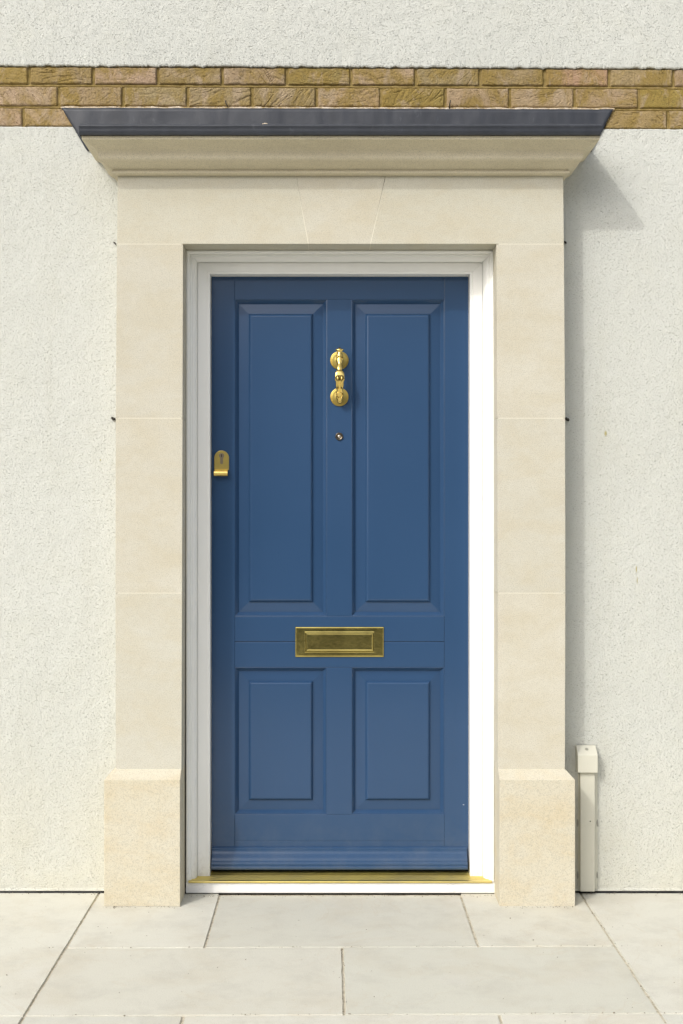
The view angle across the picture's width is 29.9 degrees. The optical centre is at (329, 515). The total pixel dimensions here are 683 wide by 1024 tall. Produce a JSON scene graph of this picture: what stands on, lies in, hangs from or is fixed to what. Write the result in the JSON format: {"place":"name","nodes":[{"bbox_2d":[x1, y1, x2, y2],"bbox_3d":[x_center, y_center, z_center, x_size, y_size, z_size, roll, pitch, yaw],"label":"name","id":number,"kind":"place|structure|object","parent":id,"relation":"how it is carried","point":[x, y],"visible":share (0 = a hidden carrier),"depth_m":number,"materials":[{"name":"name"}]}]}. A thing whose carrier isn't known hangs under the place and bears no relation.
{"place":"outdoors","nodes":[
{"label":"outdoors","id":0,"kind":"place"},
{"bbox_2d":[0,888,682,1023],"bbox_3d":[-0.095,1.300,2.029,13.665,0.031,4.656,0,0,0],"label":"pavement","id":1,"kind":"structure","parent":0,"point":[451,970],"depth_m":3.69,"materials":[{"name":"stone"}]},
{"bbox_2d":[0,0,682,893],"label":"house wall","id":2,"kind":"structure","parent":1,"relation":"on","point":[624,378],"depth_m":4.36,"materials":[{"name":"white paint"}]},
{"bbox_2d":[62,100,612,905],"bbox_3d":[0.025,-0.063,4.229,1.877,2.696,0.286,0,0,0],"label":"door surround","id":3,"kind":"object","parent":2,"relation":"attached to","point":[260,178],"visible":1,"depth_m":4.24,"materials":[{"name":"beige stone"}]},
{"bbox_2d":[185,250,493,894],"bbox_3d":[0.035,0.208,4.428,1.055,2.214,0.193,0,0,0],"label":"door frame","id":4,"kind":"object","parent":3,"relation":"attached to","point":[204,267],"visible":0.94,"depth_m":4.40,"materials":[{"name":"white paint"}]},
{"bbox_2d":[211,277,467,870],"bbox_3d":[0.035,0.202,4.434,0.892,2.071,0.112,0,0,0],"label":"front door","id":5,"kind":"structure","parent":4,"relation":"attached to","point":[339,573],"depth_m":4.45,"materials":[{"name":"blue paint"}]},
{"bbox_2d":[576,745,597,891],"bbox_3d":[0.874,1.027,4.337,0.076,0.491,0.045,0,0,0],"label":"cable cover","id":6,"kind":"object","parent":2,"relation":"attached to","point":[587,771],"visible":1,"depth_m":4.33,"materials":[{"name":"beige plastic"}]}
]}

